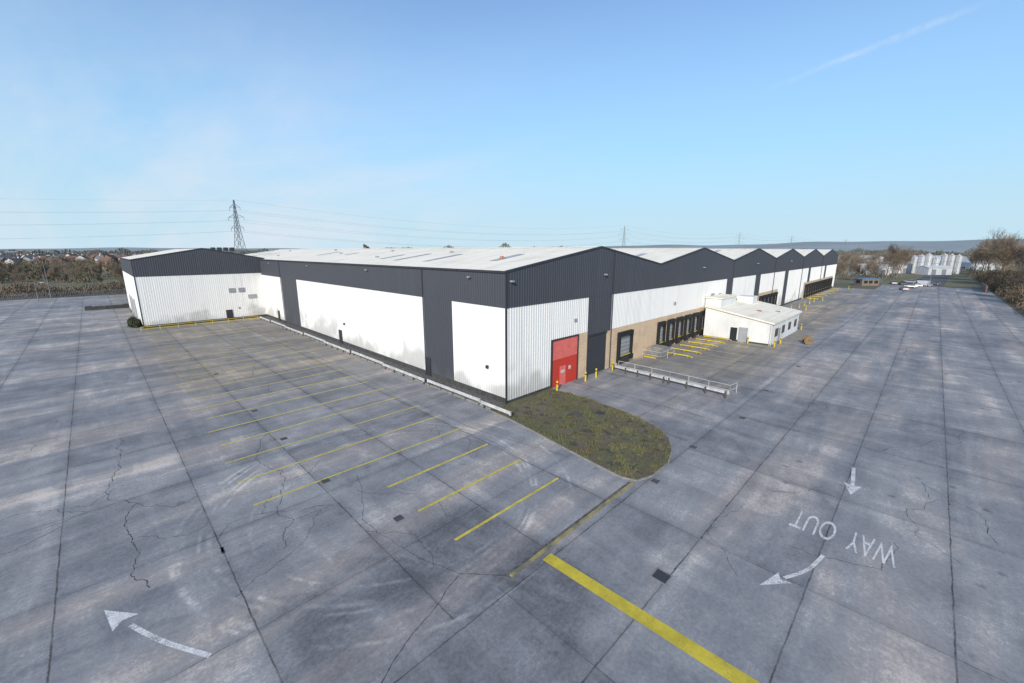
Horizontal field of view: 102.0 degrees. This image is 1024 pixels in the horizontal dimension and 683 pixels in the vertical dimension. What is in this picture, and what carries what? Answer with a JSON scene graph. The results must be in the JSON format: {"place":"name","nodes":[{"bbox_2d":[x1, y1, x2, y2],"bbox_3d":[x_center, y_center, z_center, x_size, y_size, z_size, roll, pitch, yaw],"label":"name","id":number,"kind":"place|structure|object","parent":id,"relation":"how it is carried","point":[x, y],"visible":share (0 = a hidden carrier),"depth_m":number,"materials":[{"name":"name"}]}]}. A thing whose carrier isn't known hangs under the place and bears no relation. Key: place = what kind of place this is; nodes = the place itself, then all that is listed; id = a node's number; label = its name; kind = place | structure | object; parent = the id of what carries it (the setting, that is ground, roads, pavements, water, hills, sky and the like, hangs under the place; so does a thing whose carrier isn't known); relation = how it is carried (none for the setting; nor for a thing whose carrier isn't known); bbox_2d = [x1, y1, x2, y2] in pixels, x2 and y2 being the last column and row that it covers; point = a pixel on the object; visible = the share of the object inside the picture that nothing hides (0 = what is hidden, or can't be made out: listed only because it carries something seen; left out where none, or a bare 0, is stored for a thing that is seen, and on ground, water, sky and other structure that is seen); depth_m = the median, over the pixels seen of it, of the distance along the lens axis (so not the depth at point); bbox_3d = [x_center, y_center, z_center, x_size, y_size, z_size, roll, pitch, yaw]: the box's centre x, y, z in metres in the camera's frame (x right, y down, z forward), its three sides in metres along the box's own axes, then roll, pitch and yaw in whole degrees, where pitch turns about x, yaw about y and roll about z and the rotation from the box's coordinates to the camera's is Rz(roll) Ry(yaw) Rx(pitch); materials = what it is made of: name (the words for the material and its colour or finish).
{"place":"outdoors","nodes":[
{"label":"outdoors","id":0,"kind":"place"},
{"bbox_2d":[3,257,24,265],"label":"house","id":1,"kind":"structure","parent":0,"point":[13,259],"depth_m":319.29,"materials":[{"name":"stone"}]},
{"bbox_2d":[21,254,37,258],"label":"house","id":2,"kind":"structure","parent":0,"point":[30,256],"depth_m":462.65,"materials":[{"name":"stone"}]},
{"bbox_2d":[55,257,70,264],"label":"house","id":3,"kind":"structure","parent":0,"point":[65,259],"depth_m":329.57,"materials":[{"name":"brick"}]},
{"bbox_2d":[75,254,87,260],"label":"house","id":4,"kind":"structure","parent":0,"point":[81,256],"depth_m":465.36,"materials":[{"name":"tile"}]},
{"bbox_2d":[84,303,129,310],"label":"loading ramp","id":5,"kind":"structure","parent":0,"point":[101,307],"depth_m":101.98,"materials":[{"name":"concrete"}]},
{"bbox_2d":[97,255,118,268],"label":"house","id":6,"kind":"structure","parent":0,"point":[104,259],"depth_m":323.78,"materials":[{"name":"brick"}]},
{"bbox_2d":[119,246,838,403],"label":"warehouse","id":7,"kind":"structure","parent":0,"point":[505,325],"depth_m":53.97,"materials":[{"name":"white metal"}]},
{"bbox_2d":[550,331,606,387],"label":"roller doors","id":8,"kind":"structure","parent":7,"relation":"in","point":[564,350],"depth_m":45.00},
{"bbox_2d":[0,285,1023,682],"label":"concrete yard","id":9,"kind":"structure","parent":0,"point":[340,595],"depth_m":22.79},
{"bbox_2d":[41,255,51,297],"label":"street lamp","id":10,"kind":"object","parent":9,"relation":"on","point":[45,275],"visible":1,"depth_m":123.69,"materials":[{"name":"metal"}]},
{"bbox_2d":[127,315,140,327],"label":"shrub","id":11,"kind":"object","parent":9,"relation":"on","point":[133,322],"visible":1,"depth_m":77.50,"materials":[{"name":"green plant"}]},
{"bbox_2d":[104,610,211,657],"bbox_3d":[-13.458,10.899,15.649,5.879,0.001,0.831,3,13,13],"label":"arrow road marking","id":12,"kind":"object","parent":9,"relation":"on","point":[119,616],"visible":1,"depth_m":15.60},
{"bbox_2d":[140,316,258,330],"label":"yellow guard rail","id":13,"kind":"object","parent":9,"relation":"on","point":[200,323],"visible":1,"depth_m":79.37,"materials":[{"name":"metal"}]},
{"bbox_2d":[285,326,302,335],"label":"crash barrier","id":14,"kind":"object","parent":9,"relation":"on","point":[286,327],"visible":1,"depth_m":71.85,"materials":[{"name":"metal"}]},
{"bbox_2d":[304,332,325,343],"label":"crash barrier","id":15,"kind":"object","parent":9,"relation":"on","point":[314,337],"visible":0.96,"depth_m":66.11,"materials":[{"name":"metal"}]},
{"bbox_2d":[324,341,349,354],"bbox_3d":[-25.247,0.883,59.763,0.230,0.710,8.640,-12,17,-44],"label":"crash barrier","id":16,"kind":"object","parent":9,"relation":"on","point":[339,347],"visible":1,"depth_m":59.63,"materials":[{"name":"metal"}]},
{"bbox_2d":[147,323,558,539],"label":"parking bay lines","id":17,"kind":"object","parent":9,"relation":"on","point":[498,513],"visible":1,"depth_m":31.47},
{"bbox_2d":[351,351,382,366],"bbox_3d":[-18.756,2.217,53.671,0.230,0.710,8.640,-12,17,-44],"label":"crash barrier","id":18,"kind":"object","parent":9,"relation":"on","point":[367,357],"visible":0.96,"depth_m":53.48,"materials":[{"name":"metal"}]},
{"bbox_2d":[257,317,490,408],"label":"kerb","id":19,"kind":"structure","parent":9,"relation":"on","point":[474,402],"depth_m":48.38,"materials":[{"name":"concrete"}]},
{"bbox_2d":[259,317,503,408],"bbox_3d":[-27.613,0.341,63.883,1.800,0.001,74.600,-12,17,-44],"label":"gravel margin","id":20,"kind":"object","parent":9,"relation":"on","point":[476,395],"visible":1,"depth_m":49.60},
{"bbox_2d":[393,515,403,521],"bbox_3d":[-6.081,9.459,22.194,0.440,0.022,0.440,-12,17,-44],"label":"drain grate","id":21,"kind":"object","parent":9,"relation":"on","point":[398,518],"visible":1,"depth_m":22.16,"materials":[{"name":"metal"}]},
{"bbox_2d":[383,363,424,383],"bbox_3d":[-12.449,3.620,47.261,0.230,0.710,8.840,-12,17,-44],"label":"crash barrier","id":22,"kind":"object","parent":9,"relation":"on","point":[413,376],"visible":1,"depth_m":46.80,"materials":[{"name":"metal"}]},
{"bbox_2d":[427,379,480,404],"bbox_3d":[-5.922,4.962,41.134,0.230,0.710,8.540,-12,17,-44],"label":"crash barrier","id":23,"kind":"object","parent":9,"relation":"on","point":[441,386],"visible":1,"depth_m":40.82,"materials":[{"name":"metal"}]},
{"bbox_2d":[481,400,510,417],"bbox_3d":[-1.418,5.980,36.485,0.230,0.710,3.840,-12,17,-44],"label":"crash barrier","id":24,"kind":"object","parent":9,"relation":"on","point":[484,403],"visible":1,"depth_m":36.39,"materials":[{"name":"metal"}]},
{"bbox_2d":[0,320,994,682],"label":"pavement cracks","id":25,"kind":"object","parent":9,"relation":"on","point":[412,490],"visible":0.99,"depth_m":22.52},
{"bbox_2d":[507,482,633,576],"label":"kerb","id":26,"kind":"structure","parent":9,"relation":"on","point":[519,567],"depth_m":21.02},
{"bbox_2d":[489,388,672,481],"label":"grass island","id":27,"kind":"structure","parent":9,"relation":"on","point":[620,443],"depth_m":32.71,"materials":[{"name":"plant"}]},
{"bbox_2d":[613,365,666,382],"bbox_3d":[14.286,3.615,47.123,0.230,0.780,6.847,-11,17,-41],"label":"crash barrier","id":28,"kind":"object","parent":9,"relation":"on","point":[642,372],"visible":1,"depth_m":46.84,"materials":[{"name":"metal"}]},
{"bbox_2d":[543,553,759,682],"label":"yellow stop line","id":29,"kind":"object","parent":9,"relation":"on","point":[707,658],"visible":1,"depth_m":15.85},
{"bbox_2d":[644,344,667,358],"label":"dock steps","id":30,"kind":"structure","parent":9,"relation":"on","point":[657,348],"depth_m":56.32,"materials":[{"name":"concrete"}]},
{"bbox_2d":[642,348,674,360],"bbox_3d":[19.764,1.487,56.026,3.958,1.129,2.658,-12,17,-44],"label":"handrail","id":31,"kind":"object","parent":9,"relation":"on","point":[659,352],"visible":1,"depth_m":54.96,"materials":[{"name":"metal"}]},
{"bbox_2d":[650,567,672,584],"bbox_3d":[6.576,10.322,18.257,0.720,0.020,0.720,-12,17,-44],"label":"manhole cover","id":32,"kind":"object","parent":9,"relation":"on","point":[661,576],"visible":1,"depth_m":18.22,"materials":[{"name":"metal"}]},
{"bbox_2d":[618,361,737,395],"bbox_3d":[17.536,3.778,45.562,1.458,1.129,12.858,-12,17,-44],"label":"handrail","id":33,"kind":"object","parent":9,"relation":"on","point":[681,379],"visible":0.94,"depth_m":43.97,"materials":[{"name":"metal"}]},
{"bbox_2d":[667,377,728,398],"bbox_3d":[18.776,4.666,42.323,0.230,0.780,6.347,-11,16,-41],"label":"crash barrier","id":34,"kind":"object","parent":9,"relation":"on","point":[699,385],"visible":1,"depth_m":42.10,"materials":[{"name":"metal"}]},
{"bbox_2d":[703,294,801,345],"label":"dock office","id":35,"kind":"structure","parent":9,"relation":"on","point":[741,318],"depth_m":67.04,"materials":[{"name":"white"}]},
{"bbox_2d":[703,301,832,364],"bbox_3d":[57.001,-4.665,86.735,7.229,0.001,91.953,11,17,42],"label":"yellow hatch marking","id":36,"kind":"object","parent":9,"relation":"on","point":[752,343],"visible":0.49,"depth_m":58.94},
{"bbox_2d":[760,554,824,584],"bbox_3d":[12.673,10.262,18.557,4.391,0.001,0.625,-7,14,-28],"label":"arrow road marking","id":37,"kind":"object","parent":9,"relation":"on","point":[818,559],"visible":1,"depth_m":18.23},
{"bbox_2d":[802,335,813,344],"bbox_3d":[45.326,-0.223,63.578,1.235,1.235,1.000,4,13,16],"label":"cable drum","id":38,"kind":"object","parent":9,"relation":"on","point":[807,340],"visible":1,"depth_m":63.18,"materials":[{"name":"wood"}]},
{"bbox_2d":[789,511,894,567],"bbox_3d":[16.529,9.764,20.831,2.000,0.001,4.150,-12,17,-44],"label":"way out road marking","id":39,"kind":"object","parent":9,"relation":"on","point":[854,545],"visible":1,"depth_m":20.43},
{"bbox_2d":[844,467,860,494],"bbox_3d":[21.270,8.675,25.808,4.110,0.001,0.839,-12,17,-44],"label":"arrow road marking","id":40,"kind":"object","parent":9,"relation":"on","point":[852,487],"visible":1,"depth_m":25.36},
{"bbox_2d":[833,282,882,288],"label":"grass verge","id":41,"kind":"object","parent":9,"relation":"on","point":[843,285],"depth_m":165.79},
{"bbox_2d":[854,278,880,285],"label":"gatehouse","id":42,"kind":"object","parent":41,"relation":"on","point":[866,281],"visible":0.99,"depth_m":168.94,"materials":[{"name":"brick"}]},
{"bbox_2d":[903,284,917,287],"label":"parked car","id":43,"kind":"object","parent":9,"relation":"on","point":[911,285],"visible":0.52,"depth_m":158.27,"materials":[{"name":"paint"}]},
{"bbox_2d":[915,280,930,286],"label":"parked van","id":44,"kind":"object","parent":9,"relation":"on","point":[926,283],"visible":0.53,"depth_m":165.51,"materials":[{"name":"paint"}]},
{"bbox_2d":[980,283,987,292],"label":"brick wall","id":45,"kind":"structure","parent":9,"relation":"on","point":[984,287],"depth_m":146.55,"materials":[{"name":"brick"}]},
{"bbox_2d":[0,239,1023,253],"bbox_3d":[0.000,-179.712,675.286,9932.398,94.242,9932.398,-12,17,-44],"label":"hills","id":46,"kind":"structure","parent":0,"point":[961,246],"depth_m":2679.50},
{"bbox_2d":[0,253,1023,316],"bbox_3d":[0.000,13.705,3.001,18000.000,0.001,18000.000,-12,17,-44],"label":"ground","id":47,"kind":"structure","parent":0,"point":[961,279],"depth_m":187.32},
{"bbox_2d":[0,267,9,287],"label":"bare tree","id":48,"kind":"object","parent":47,"relation":"on","point":[2,273],"visible":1,"depth_m":159.53,"materials":[{"name":"brown plant"}]},
{"bbox_2d":[1,262,19,281],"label":"bare tree","id":49,"kind":"object","parent":47,"relation":"on","point":[9,267],"visible":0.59,"depth_m":190.66,"materials":[{"name":"brown plant"}]},
{"bbox_2d":[11,263,23,282],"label":"bare tree","id":50,"kind":"object","parent":47,"relation":"on","point":[18,269],"visible":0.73,"depth_m":171.41,"materials":[{"name":"brown plant"}]},
{"bbox_2d":[10,271,27,282],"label":"bare tree","id":51,"kind":"object","parent":47,"relation":"on","point":[20,277],"visible":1,"depth_m":161.65,"materials":[{"name":"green plant"}]},
{"bbox_2d":[29,271,38,284],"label":"bare tree","id":52,"kind":"object","parent":47,"relation":"on","point":[32,276],"visible":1,"depth_m":162.41,"materials":[{"name":"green plant"}]},
{"bbox_2d":[36,261,48,282],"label":"bare tree","id":53,"kind":"object","parent":47,"relation":"on","point":[42,269],"visible":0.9,"depth_m":182.47,"materials":[{"name":"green plant"}]},
{"bbox_2d":[44,262,63,286],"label":"bare tree","id":54,"kind":"object","parent":47,"relation":"on","point":[55,269],"visible":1,"depth_m":153.22,"materials":[{"name":"brown plant"}]},
{"bbox_2d":[0,255,123,283],"bbox_3d":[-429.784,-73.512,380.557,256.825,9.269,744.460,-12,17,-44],"label":"scrub woodland","id":55,"kind":"object","parent":47,"relation":"on","point":[37,266],"visible":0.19,"depth_m":202.47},
{"bbox_2d":[0,289,125,300],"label":"palisade fence","id":56,"kind":"object","parent":47,"relation":"on","point":[62,294],"visible":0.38,"depth_m":126.65,"materials":[{"name":"metal"}]},
{"bbox_2d":[0,278,126,298],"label":"hedge","id":57,"kind":"object","parent":47,"relation":"on","point":[44,289],"visible":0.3,"depth_m":130.14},
{"bbox_2d":[61,272,68,286],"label":"bare tree","id":58,"kind":"object","parent":47,"relation":"on","point":[64,277],"visible":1,"depth_m":162.86,"materials":[{"name":"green plant"}]},
{"bbox_2d":[64,265,82,281],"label":"bare tree","id":59,"kind":"object","parent":47,"relation":"on","point":[76,270],"visible":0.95,"depth_m":172.19,"materials":[{"name":"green plant"}]},
{"bbox_2d":[76,257,86,265],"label":"house","id":60,"kind":"structure","parent":47,"relation":"on","point":[82,261],"depth_m":327.03,"materials":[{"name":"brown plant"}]},
{"bbox_2d":[88,265,99,280],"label":"bare tree","id":61,"kind":"object","parent":47,"relation":"on","point":[93,269],"visible":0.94,"depth_m":196.95,"materials":[{"name":"brown plant"}]},
{"bbox_2d":[94,272,103,282],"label":"bare tree","id":62,"kind":"object","parent":47,"relation":"on","point":[99,278],"visible":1,"depth_m":155.21,"materials":[{"name":"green plant"}]},
{"bbox_2d":[109,263,122,279],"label":"bare tree","id":63,"kind":"object","parent":47,"relation":"on","point":[118,269],"visible":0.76,"depth_m":166.06,"materials":[{"name":"brown plant"}]},
{"bbox_2d":[4,252,251,257],"bbox_3d":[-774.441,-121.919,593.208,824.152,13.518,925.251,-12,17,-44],"label":"distant tree line","id":64,"kind":"object","parent":47,"relation":"on","point":[11,254],"visible":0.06,"depth_m":594.25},
{"bbox_2d":[228,200,246,253],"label":"electricity pylon","id":65,"kind":"object","parent":47,"relation":"on","point":[234,207],"visible":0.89,"depth_m":262.32,"materials":[{"name":"metal"}]},
{"bbox_2d":[20,199,231,238],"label":"power line","id":66,"kind":"object","parent":65,"relation":"hanging from","point":[133,223],"visible":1,"depth_m":230.88,"materials":[{"name":"metal"}]},
{"bbox_2d":[235,200,620,247],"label":"power line","id":67,"kind":"object","parent":65,"relation":"hanging from","point":[416,236],"visible":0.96,"depth_m":335.74,"materials":[{"name":"metal"}]},
{"bbox_2d":[363,243,562,247],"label":"distant tree line","id":68,"kind":"object","parent":47,"relation":"on","point":[366,246],"visible":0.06,"depth_m":1631.02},
{"bbox_2d":[0,247,943,253],"bbox_3d":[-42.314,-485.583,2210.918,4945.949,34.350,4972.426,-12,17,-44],"label":"distant tree line","id":69,"kind":"object","parent":47,"relation":"on","point":[264,249],"visible":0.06,"depth_m":1941.79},
{"bbox_2d":[0,248,974,254],"bbox_3d":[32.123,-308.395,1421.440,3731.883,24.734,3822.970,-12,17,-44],"label":"distant tree line","id":70,"kind":"object","parent":47,"relation":"on","point":[250,251],"visible":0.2,"depth_m":1313.72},
{"bbox_2d":[2,251,972,256],"bbox_3d":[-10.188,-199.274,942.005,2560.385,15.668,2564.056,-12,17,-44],"label":"distant tree line","id":71,"kind":"object","parent":47,"relation":"on","point":[868,253],"visible":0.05,"depth_m":865.61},
{"bbox_2d":[619,226,628,247],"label":"electricity pylon","id":72,"kind":"object","parent":47,"relation":"on","point":[623,243],"visible":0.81,"depth_m":528.95,"materials":[{"name":"metal"}]},
{"bbox_2d":[622,228,740,246],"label":"power line","id":73,"kind":"object","parent":72,"relation":"hanging from","point":[679,238],"visible":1,"depth_m":592.62,"materials":[{"name":"metal"}]},
{"bbox_2d":[835,261,847,279],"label":"bare tree","id":74,"kind":"object","parent":47,"relation":"on","point":[844,265],"visible":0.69,"depth_m":193.85,"materials":[{"name":"brown plant"}]},
{"bbox_2d":[846,258,857,275],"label":"bare tree","id":75,"kind":"object","parent":47,"relation":"on","point":[851,262],"visible":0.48,"depth_m":222.39,"materials":[{"name":"brown plant"}]},
{"bbox_2d":[847,261,862,279],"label":"bare tree","id":76,"kind":"object","parent":47,"relation":"on","point":[854,267],"visible":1,"depth_m":197.78,"materials":[{"name":"brown plant"}]},
{"bbox_2d":[842,264,874,274],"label":"industrial unit","id":77,"kind":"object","parent":47,"relation":"on","point":[861,268],"visible":0.09,"depth_m":243.22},
{"bbox_2d":[838,255,882,263],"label":"industrial unit","id":78,"kind":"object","parent":47,"relation":"on","point":[860,256],"visible":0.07,"depth_m":403.12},
{"bbox_2d":[854,255,868,263],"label":"bare tree","id":79,"kind":"object","parent":47,"relation":"on","point":[860,260],"visible":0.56,"depth_m":249.62,"materials":[{"name":"brown plant"}]},
{"bbox_2d":[868,252,882,261],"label":"bare tree","id":80,"kind":"object","parent":47,"relation":"on","point":[876,257],"visible":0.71,"depth_m":326.93,"materials":[{"name":"brown plant"}]},
{"bbox_2d":[862,257,889,277],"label":"bare tree","id":81,"kind":"object","parent":47,"relation":"on","point":[873,267],"visible":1,"depth_m":187.58,"materials":[{"name":"brown plant"}]},
{"bbox_2d":[875,264,889,274],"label":"industrial unit","id":82,"kind":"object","parent":47,"relation":"on","point":[885,271],"visible":0.2,"depth_m":240.88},
{"bbox_2d":[879,248,908,276],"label":"bare tree","id":83,"kind":"object","parent":47,"relation":"on","point":[892,259],"visible":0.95,"depth_m":207.90,"materials":[{"name":"brown plant"}]},
{"bbox_2d":[886,242,906,277],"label":"bare tree","id":84,"kind":"object","parent":47,"relation":"on","point":[892,249],"visible":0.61,"depth_m":215.15,"materials":[{"name":"brown plant"}]},
{"bbox_2d":[886,262,911,272],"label":"industrial unit","id":85,"kind":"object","parent":47,"relation":"on","point":[906,269],"visible":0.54,"depth_m":261.84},
{"bbox_2d":[886,250,915,276],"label":"bare tree","id":86,"kind":"object","parent":47,"relation":"on","point":[904,264],"visible":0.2,"depth_m":221.48,"materials":[{"name":"brown plant"}]},
{"bbox_2d":[891,245,915,275],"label":"bare tree","id":87,"kind":"object","parent":47,"relation":"on","point":[909,250],"visible":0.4,"depth_m":215.98,"materials":[{"name":"brown plant"}]},
{"bbox_2d":[910,255,917,272],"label":"storage silo","id":88,"kind":"object","parent":47,"relation":"on","point":[914,264],"visible":0.72,"depth_m":260.85,"materials":[{"name":"metal"}]},
{"bbox_2d":[916,254,925,266],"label":"storage silo","id":89,"kind":"object","parent":47,"relation":"on","point":[922,260],"visible":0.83,"depth_m":250.20,"materials":[{"name":"metal"}]},
{"bbox_2d":[924,253,932,264],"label":"storage silo","id":90,"kind":"object","parent":47,"relation":"on","point":[928,258],"visible":0.66,"depth_m":252.54,"materials":[{"name":"metal"}]},
{"bbox_2d":[836,263,1023,279],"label":"scrub woodland","id":91,"kind":"object","parent":47,"relation":"on","point":[969,273],"visible":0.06,"depth_m":220.37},
{"bbox_2d":[905,255,965,262],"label":"industrial unit","id":92,"kind":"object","parent":47,"relation":"on","point":[938,256],"visible":0.04,"depth_m":403.13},
{"bbox_2d":[952,254,962,273],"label":"storage silo","id":93,"kind":"object","parent":47,"relation":"on","point":[957,264],"visible":0.93,"depth_m":252.58,"materials":[{"name":"metal"}]},
{"bbox_2d":[939,261,1001,270],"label":"industrial unit","id":94,"kind":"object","parent":47,"relation":"on","point":[967,264],"visible":0.4,"depth_m":288.60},
{"bbox_2d":[966,250,985,272],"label":"bare tree","id":95,"kind":"object","parent":47,"relation":"on","point":[971,259],"visible":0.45,"depth_m":251.10,"materials":[{"name":"brown plant"}]},
{"bbox_2d":[966,245,986,272],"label":"bare tree","id":96,"kind":"object","parent":47,"relation":"on","point":[973,257],"visible":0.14,"depth_m":255.39,"materials":[{"name":"brown plant"}]},
{"bbox_2d":[968,243,1000,273],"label":"bare tree","id":97,"kind":"object","parent":47,"relation":"on","point":[986,259],"visible":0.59,"depth_m":208.31,"materials":[{"name":"brown plant"}]},
{"bbox_2d":[974,268,1023,312],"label":"hedge","id":98,"kind":"object","parent":47,"relation":"on","point":[999,281],"visible":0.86,"depth_m":145.88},
{"bbox_2d":[981,250,1018,269],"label":"bare tree","id":99,"kind":"object","parent":47,"relation":"on","point":[997,263],"visible":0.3,"depth_m":213.18,"materials":[{"name":"brown plant"}]},
{"bbox_2d":[978,228,1023,273],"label":"bare tree","id":100,"kind":"object","parent":47,"relation":"on","point":[1009,247],"visible":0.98,"depth_m":181.59,"materials":[{"name":"brown plant"}]},
{"bbox_2d":[1010,260,1023,293],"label":"bare tree","id":101,"kind":"object","parent":47,"relation":"on","point":[1019,277],"visible":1,"depth_m":119.48,"materials":[{"name":"brown plant"}]},
{"bbox_2d":[0,0,1023,248],"label":"sky","id":102,"kind":"structure","parent":0,"point":[803,120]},
{"bbox_2d":[906,275,949,286],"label":"access road","id":103,"kind":"structure","parent":0,"point":[942,279],"depth_m":206.53,"materials":[{"name":"asphalt"}]},
{"bbox_2d":[915,265,952,274],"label":"industrial unit","id":104,"kind":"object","parent":103,"relation":"on","point":[936,270],"visible":0.94,"depth_m":245.14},
{"bbox_2d":[931,256,939,264],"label":"storage silo","id":105,"kind":"object","parent":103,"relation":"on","point":[935,260],"visible":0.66,"depth_m":251.45,"materials":[{"name":"metal"}]},
{"bbox_2d":[940,254,947,264],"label":"storage silo","id":106,"kind":"object","parent":103,"relation":"on","point":[944,258],"visible":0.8,"depth_m":255.10,"materials":[{"name":"metal"}]},
{"bbox_2d":[946,254,955,269],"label":"storage silo","id":107,"kind":"object","parent":103,"relation":"on","point":[950,260],"visible":0.77,"depth_m":252.69,"materials":[{"name":"metal"}]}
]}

